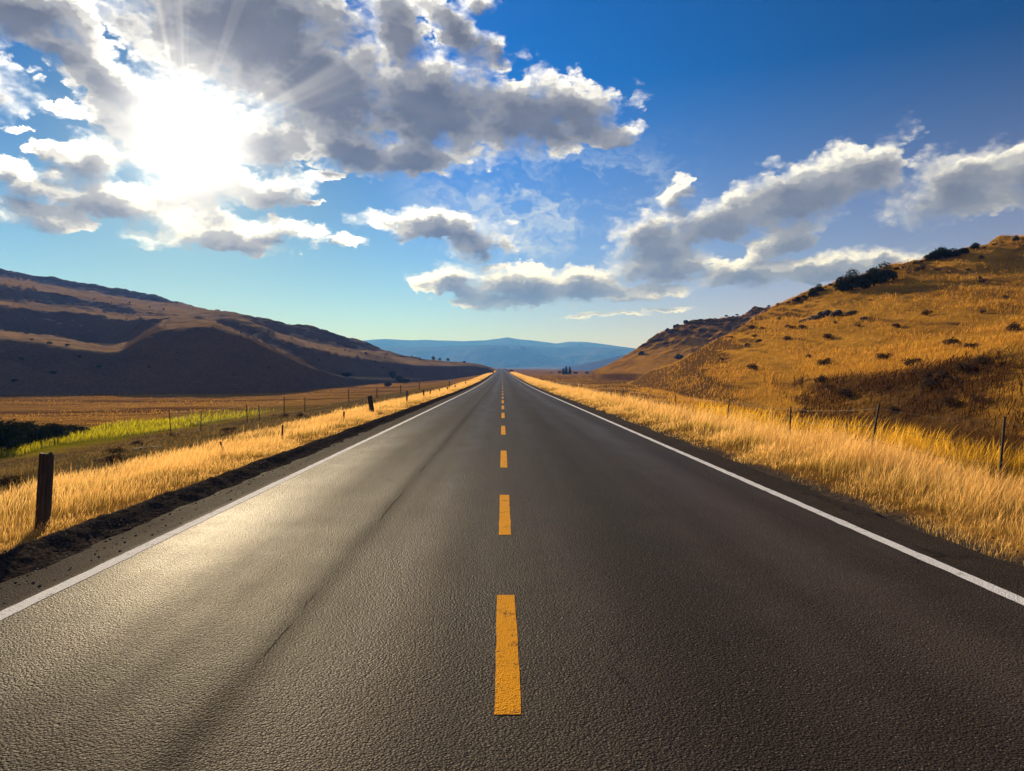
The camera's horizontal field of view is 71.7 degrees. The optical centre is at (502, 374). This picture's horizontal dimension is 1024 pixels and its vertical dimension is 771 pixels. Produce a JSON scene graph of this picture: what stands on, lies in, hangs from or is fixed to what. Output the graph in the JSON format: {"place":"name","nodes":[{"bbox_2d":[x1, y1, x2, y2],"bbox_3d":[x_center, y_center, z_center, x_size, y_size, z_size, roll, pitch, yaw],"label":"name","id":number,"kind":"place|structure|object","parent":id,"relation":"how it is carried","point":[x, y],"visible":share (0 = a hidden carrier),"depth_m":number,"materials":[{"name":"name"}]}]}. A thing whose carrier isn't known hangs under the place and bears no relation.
{"place":"outdoors","nodes":[
{"label":"outdoors","id":0,"kind":"place"},
{"bbox_2d":[0,268,493,394],"bbox_3d":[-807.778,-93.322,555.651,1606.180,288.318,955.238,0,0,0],"label":"hill","id":1,"kind":"structure","parent":0,"point":[125,344],"depth_m":219.61,"materials":[{"name":"brown soil"}]},
{"bbox_2d":[341,372,354,376],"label":"shrub","id":2,"kind":"object","parent":1,"relation":"on","point":[346,374],"visible":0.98,"depth_m":246.56,"materials":[{"name":"green plant"}]},
{"bbox_2d":[363,337,635,348],"bbox_3d":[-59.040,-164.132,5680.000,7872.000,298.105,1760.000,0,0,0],"label":"mountains","id":3,"kind":"structure","parent":0,"point":[423,343],"depth_m":5798.34,"materials":[{"name":"blue stone"}]},
{"bbox_2d":[379,345,634,367],"bbox_3d":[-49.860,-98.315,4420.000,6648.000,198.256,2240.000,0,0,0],"label":"mountains","id":4,"kind":"structure","parent":0,"point":[507,356],"depth_m":4153.47,"materials":[{"name":"blue stone"}]},
{"bbox_2d":[0,369,1023,770],"bbox_3d":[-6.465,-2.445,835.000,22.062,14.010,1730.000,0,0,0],"label":"road","id":5,"kind":"structure","parent":0,"point":[500,569],"depth_m":4.70,"materials":[{"name":"grey asphalt"}]},
{"bbox_2d":[0,368,1023,566],"bbox_3d":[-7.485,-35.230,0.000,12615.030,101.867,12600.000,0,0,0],"label":"ground","id":6,"kind":"structure","parent":0,"point":[20,408],"depth_m":26.95,"materials":[{"name":"plant"}]},
{"bbox_2d":[0,474,30,490],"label":"sage bush","id":7,"kind":"object","parent":6,"relation":"on","point":[7,481],"visible":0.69,"depth_m":15.03,"materials":[{"name":"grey plant"}]},
{"bbox_2d":[0,417,31,452],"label":"willow bush","id":8,"kind":"object","parent":6,"relation":"on","point":[11,432],"visible":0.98,"depth_m":39.07,"materials":[{"name":"green plant"}]},
{"bbox_2d":[8,421,38,447],"bbox_3d":[-29.868,3.826,43.187,2.890,2.169,2.688,0,0,-38],"label":"willow bush","id":9,"kind":"object","parent":6,"relation":"on","point":[22,425],"visible":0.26,"depth_m":43.47,"materials":[{"name":"green plant"}]},
{"bbox_2d":[23,421,53,443],"bbox_3d":[-30.163,3.926,45.576,2.764,1.914,2.571,0,0,33],"label":"willow bush","id":10,"kind":"object","parent":6,"relation":"on","point":[45,432],"visible":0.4,"depth_m":45.37,"materials":[{"name":"green plant"}]},
{"bbox_2d":[34,452,54,528],"bbox_3d":[-5.158,1.469,7.969,0.139,1.192,0.141,3,-1,-15],"label":"fence post","id":11,"kind":"object","parent":6,"relation":"on","point":[44,485],"visible":0.77,"depth_m":7.91,"materials":[{"name":"brown wood"}]},
{"bbox_2d":[41,421,72,439],"bbox_3d":[-30.598,3.978,48.473,2.233,1.619,2.400,0,0,15],"label":"willow bush","id":12,"kind":"object","parent":6,"relation":"on","point":[58,429],"visible":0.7,"depth_m":48.15,"materials":[{"name":"green plant"}]},
{"bbox_2d":[65,424,80,433],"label":"willow bush","id":13,"kind":"object","parent":6,"relation":"on","point":[76,427],"visible":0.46,"depth_m":52.95,"materials":[{"name":"green plant"}]},
{"bbox_2d":[76,426,91,433],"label":"willow bush","id":14,"kind":"object","parent":6,"relation":"on","point":[82,429],"visible":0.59,"depth_m":54.88,"materials":[{"name":"green plant"}]},
{"bbox_2d":[96,453,125,463],"bbox_3d":[-10.968,2.472,19.998,0.753,0.471,0.821,0,0,31],"label":"sage bush","id":15,"kind":"object","parent":6,"relation":"on","point":[110,459],"visible":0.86,"depth_m":19.87,"materials":[{"name":"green plant"}]},
{"bbox_2d":[107,446,128,454],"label":"sage bush","id":16,"kind":"object","parent":6,"relation":"on","point":[115,450],"visible":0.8,"depth_m":23.96,"materials":[{"name":"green plant"}]},
{"bbox_2d":[128,440,143,446],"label":"sage bush","id":17,"kind":"object","parent":6,"relation":"on","point":[136,442],"visible":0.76,"depth_m":32.93,"materials":[{"name":"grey plant"}]},
{"bbox_2d":[0,408,286,457],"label":"green grass","id":18,"kind":"structure","parent":6,"relation":"on","point":[93,433],"depth_m":54.26,"materials":[{"name":"green plant"}]},
{"bbox_2d":[1,383,403,424],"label":"stubble","id":19,"kind":"object","parent":6,"relation":"on","point":[141,405],"visible":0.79,"depth_m":106.04,"materials":[{"name":"brown plant"}]},
{"bbox_2d":[0,384,457,500],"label":"field grass","id":20,"kind":"structure","parent":6,"relation":"on","point":[30,469],"depth_m":29.02,"materials":[{"name":"yellow plant"}]},
{"bbox_2d":[219,427,239,433],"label":"sage bush","id":21,"kind":"object","parent":6,"relation":"on","point":[226,429],"visible":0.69,"depth_m":30.91,"materials":[{"name":"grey plant"}]},
{"bbox_2d":[0,374,492,582],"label":"gravel shoulder","id":22,"kind":"object","parent":6,"relation":"on","point":[23,559],"visible":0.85,"depth_m":8.47},
{"bbox_2d":[0,371,495,553],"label":"tall grass","id":23,"kind":"structure","parent":6,"relation":"on","point":[204,456],"depth_m":13.57,"materials":[{"name":"yellow plant"}]},
{"bbox_2d":[169,383,419,433],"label":"wire fence","id":24,"kind":"object","parent":6,"relation":"on","point":[246,405],"visible":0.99,"depth_m":56.49,"materials":[{"name":"metal"}]},
{"bbox_2d":[367,395,374,411],"bbox_3d":[-6.009,1.534,32.531,0.216,1.196,0.218,-10,4,-21],"label":"fence post","id":25,"kind":"object","parent":6,"relation":"on","point":[370,403],"visible":0.63,"depth_m":32.43,"materials":[{"name":"brown wood"}]},
{"bbox_2d":[389,370,395,378],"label":"shrub","id":26,"kind":"object","parent":6,"relation":"on","point":[392,374],"visible":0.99,"depth_m":287.12,"materials":[{"name":"green plant"}]},
{"bbox_2d":[395,375,402,381],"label":"shrub","id":27,"kind":"object","parent":6,"relation":"on","point":[399,378],"visible":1,"depth_m":264.11,"materials":[{"name":"green plant"}]},
{"bbox_2d":[510,372,1023,565],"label":"tall grass","id":28,"kind":"structure","parent":6,"relation":"on","point":[849,453],"depth_m":12.82,"materials":[{"name":"yellow plant"}]},
{"bbox_2d":[555,381,1022,496],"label":"wire fence","id":29,"kind":"object","parent":6,"relation":"on","point":[1002,439],"visible":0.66,"depth_m":14.40,"materials":[{"name":"metal"}]},
{"bbox_2d":[762,342,1023,486],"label":"brush","id":30,"kind":"object","parent":6,"relation":"on","point":[906,374],"visible":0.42,"depth_m":31.36,"materials":[{"name":"brown plant"}]},
{"bbox_2d":[0,404,1023,603],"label":"gravel","id":31,"kind":"structure","parent":0,"point":[69,554],"depth_m":8.42,"materials":[{"name":"gravel"}]},
{"bbox_2d":[0,0,1023,348],"label":"sky","id":32,"kind":"structure","parent":0,"point":[622,173],"materials":[{"name":"blue"}]},
{"bbox_2d":[556,355,624,370],"bbox_3d":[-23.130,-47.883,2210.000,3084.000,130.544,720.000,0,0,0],"label":"mountains","id":33,"kind":"structure","parent":0,"point":[593,365],"depth_m":2234.92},
{"bbox_2d":[592,304,777,379],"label":"hill","id":34,"kind":"structure","parent":0,"point":[689,337],"depth_m":252.74,"materials":[{"name":"brown soil"}]},
{"bbox_2d":[674,354,684,358],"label":"boulder","id":35,"kind":"object","parent":34,"relation":"on","point":[677,356],"visible":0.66,"depth_m":230.55,"materials":[{"name":"grey stone"}]},
{"bbox_2d":[532,234,1023,470],"bbox_3d":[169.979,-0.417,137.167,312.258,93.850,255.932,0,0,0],"label":"hill","id":36,"kind":"structure","parent":0,"point":[856,296],"depth_m":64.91,"materials":[{"name":"yellow plant"}]},
{"bbox_2d":[747,363,758,369],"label":"sage bush","id":37,"kind":"object","parent":36,"relation":"on","point":[750,366],"visible":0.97,"depth_m":62.86,"materials":[{"name":"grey plant"}]},
{"bbox_2d":[807,288,817,295],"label":"juniper tree","id":38,"kind":"object","parent":36,"relation":"on","point":[811,292],"visible":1,"depth_m":87.26,"materials":[{"name":"green plant"}]},
{"bbox_2d":[810,315,819,319],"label":"boulder","id":39,"kind":"object","parent":36,"relation":"on","point":[814,317],"visible":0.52,"depth_m":76.09,"materials":[{"name":"grey stone"}]},
{"bbox_2d":[813,284,823,291],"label":"juniper tree","id":40,"kind":"object","parent":36,"relation":"on","point":[819,288],"visible":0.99,"depth_m":87.47,"materials":[{"name":"green plant"}]},
{"bbox_2d":[814,374,826,383],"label":"sage bush","id":41,"kind":"object","parent":36,"relation":"on","point":[821,377],"visible":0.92,"depth_m":45.97,"materials":[{"name":"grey plant"}]},
{"bbox_2d":[815,359,831,366],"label":"sage bush","id":42,"kind":"object","parent":36,"relation":"on","point":[824,361],"visible":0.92,"depth_m":52.03,"materials":[{"name":"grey plant"}]},
{"bbox_2d":[817,310,831,317],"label":"boulder","id":43,"kind":"object","parent":36,"relation":"on","point":[822,314],"visible":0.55,"depth_m":75.26,"materials":[{"name":"grey stone"}]},
{"bbox_2d":[823,333,833,338],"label":"sage bush","id":44,"kind":"object","parent":36,"relation":"on","point":[827,336],"visible":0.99,"depth_m":65.26,"materials":[{"name":"grey plant"}]},
{"bbox_2d":[830,309,842,316],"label":"boulder","id":45,"kind":"object","parent":36,"relation":"on","point":[836,312],"visible":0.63,"depth_m":73.17,"materials":[{"name":"grey stone"}]},
{"bbox_2d":[832,275,850,291],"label":"juniper tree","id":46,"kind":"object","parent":36,"relation":"on","point":[839,285],"visible":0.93,"depth_m":82.86,"materials":[{"name":"green plant"}]},
{"bbox_2d":[833,386,853,397],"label":"sage bush","id":47,"kind":"object","parent":36,"relation":"on","point":[847,393],"visible":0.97,"depth_m":40.17,"materials":[{"name":"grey plant"}]},
{"bbox_2d":[842,310,855,315],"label":"boulder","id":48,"kind":"object","parent":36,"relation":"on","point":[849,313],"visible":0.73,"depth_m":71.68,"materials":[{"name":"grey stone"}]},
{"bbox_2d":[842,269,860,289],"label":"juniper tree","id":49,"kind":"object","parent":36,"relation":"on","point":[849,277],"visible":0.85,"depth_m":82.09,"materials":[{"name":"green plant"}]},
{"bbox_2d":[850,273,874,288],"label":"juniper tree","id":50,"kind":"object","parent":36,"relation":"on","point":[864,278],"visible":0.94,"depth_m":81.14,"materials":[{"name":"green plant"}]},
{"bbox_2d":[860,282,870,288],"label":"juniper tree","id":51,"kind":"object","parent":36,"relation":"on","point":[866,285],"visible":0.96,"depth_m":81.25,"materials":[{"name":"green plant"}]},
{"bbox_2d":[865,266,887,285],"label":"juniper tree","id":52,"kind":"object","parent":36,"relation":"on","point":[879,278],"visible":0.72,"depth_m":81.30,"materials":[{"name":"green plant"}]},
{"bbox_2d":[875,352,892,359],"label":"sage bush","id":53,"kind":"object","parent":36,"relation":"on","point":[882,355],"visible":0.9,"depth_m":45.08,"materials":[{"name":"grey plant"}]},
{"bbox_2d":[875,261,898,280],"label":"juniper tree","id":54,"kind":"object","parent":36,"relation":"on","point":[891,273],"visible":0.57,"depth_m":82.96,"materials":[{"name":"green plant"}]},
{"bbox_2d":[887,406,898,412],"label":"sage bush","id":55,"kind":"object","parent":36,"relation":"on","point":[895,408],"visible":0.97,"depth_m":34.26,"materials":[{"name":"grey plant"}]},
{"bbox_2d":[901,357,923,366],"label":"sage bush","id":56,"kind":"object","parent":36,"relation":"on","point":[915,360],"visible":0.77,"depth_m":38.83,"materials":[{"name":"grey plant"}]},
{"bbox_2d":[920,309,932,314],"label":"sage bush","id":57,"kind":"object","parent":36,"relation":"on","point":[926,312],"visible":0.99,"depth_m":60.58,"materials":[{"name":"grey plant"}]},
{"bbox_2d":[917,369,936,379],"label":"sage bush","id":58,"kind":"object","parent":36,"relation":"on","point":[926,374],"visible":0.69,"depth_m":34.31,"materials":[{"name":"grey plant"}]},
{"bbox_2d":[917,376,937,390],"bbox_3d":[20.110,0.616,33.551,0.909,1.107,0.988,0,0,41],"label":"sage bush","id":59,"kind":"object","parent":36,"relation":"on","point":[928,383],"visible":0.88,"depth_m":33.48,"materials":[{"name":"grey plant"}]},
{"bbox_2d":[924,251,942,260],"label":"juniper tree","id":60,"kind":"object","parent":36,"relation":"on","point":[932,256],"visible":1,"depth_m":89.78,"materials":[{"name":"green plant"}]},
{"bbox_2d":[932,246,950,257],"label":"juniper tree","id":61,"kind":"object","parent":36,"relation":"on","point":[943,251],"visible":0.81,"depth_m":89.55,"materials":[{"name":"green plant"}]},
{"bbox_2d":[935,370,948,378],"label":"sage bush","id":62,"kind":"object","parent":36,"relation":"on","point":[942,373],"visible":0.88,"depth_m":33.45,"materials":[{"name":"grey plant"}]},
{"bbox_2d":[940,395,961,407],"bbox_3d":[19.088,1.284,30.370,0.818,0.916,0.752,0,0,-10],"label":"sage bush","id":63,"kind":"object","parent":36,"relation":"on","point":[947,400],"visible":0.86,"depth_m":30.23,"materials":[{"name":"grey plant"}]},
{"bbox_2d":[941,337,960,346],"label":"sage bush","id":64,"kind":"object","parent":36,"relation":"on","point":[952,340],"visible":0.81,"depth_m":43.39,"materials":[{"name":"grey plant"}]},
{"bbox_2d":[945,376,959,384],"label":"sage bush","id":65,"kind":"object","parent":36,"relation":"on","point":[950,379],"visible":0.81,"depth_m":32.30,"materials":[{"name":"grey plant"}]},
{"bbox_2d":[944,248,961,257],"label":"juniper tree","id":66,"kind":"object","parent":36,"relation":"on","point":[954,252],"visible":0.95,"depth_m":88.88,"materials":[{"name":"green plant"}]},
{"bbox_2d":[957,247,969,253],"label":"juniper tree","id":67,"kind":"object","parent":36,"relation":"on","point":[963,250],"visible":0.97,"depth_m":88.90,"materials":[{"name":"green plant"}]},
{"bbox_2d":[951,361,981,372],"bbox_3d":[21.299,-0.125,32.678,1.020,1.037,1.113,0,0,-32],"label":"sage bush","id":68,"kind":"object","parent":36,"relation":"on","point":[958,367],"visible":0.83,"depth_m":32.57,"materials":[{"name":"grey plant"}]},
{"bbox_2d":[962,342,979,348],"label":"sage bush","id":69,"kind":"object","parent":36,"relation":"on","point":[973,345],"visible":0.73,"depth_m":38.65,"materials":[{"name":"grey plant"}]},
{"bbox_2d":[969,243,980,249],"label":"juniper tree","id":70,"kind":"object","parent":36,"relation":"on","point":[973,246],"visible":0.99,"depth_m":90.30,"materials":[{"name":"green plant"}]},
{"bbox_2d":[969,394,986,403],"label":"sage bush","id":71,"kind":"object","parent":36,"relation":"on","point":[975,398],"visible":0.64,"depth_m":28.77,"materials":[{"name":"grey plant"}]},
{"bbox_2d":[971,354,994,364],"bbox_3d":[21.842,-0.498,32.223,0.756,0.921,0.822,0,0,-18],"label":"sage bush","id":72,"kind":"object","parent":36,"relation":"on","point":[982,358],"visible":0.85,"depth_m":32.16,"materials":[{"name":"grey plant"}]},
{"bbox_2d":[1005,322,1021,331],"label":"sage bush","id":73,"kind":"object","parent":36,"relation":"on","point":[1012,325],"visible":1,"depth_m":42.32,"materials":[{"name":"grey plant"}]},
{"bbox_2d":[1011,235,1019,240],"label":"juniper tree","id":74,"kind":"object","parent":36,"relation":"on","point":[1015,237],"visible":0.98,"depth_m":90.47,"materials":[{"name":"green plant"}]},
{"bbox_2d":[692,400,1023,501],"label":"bunch grass","id":75,"kind":"structure","parent":0,"point":[923,440],"depth_m":16.86,"materials":[{"name":"yellow plant"}]}
]}

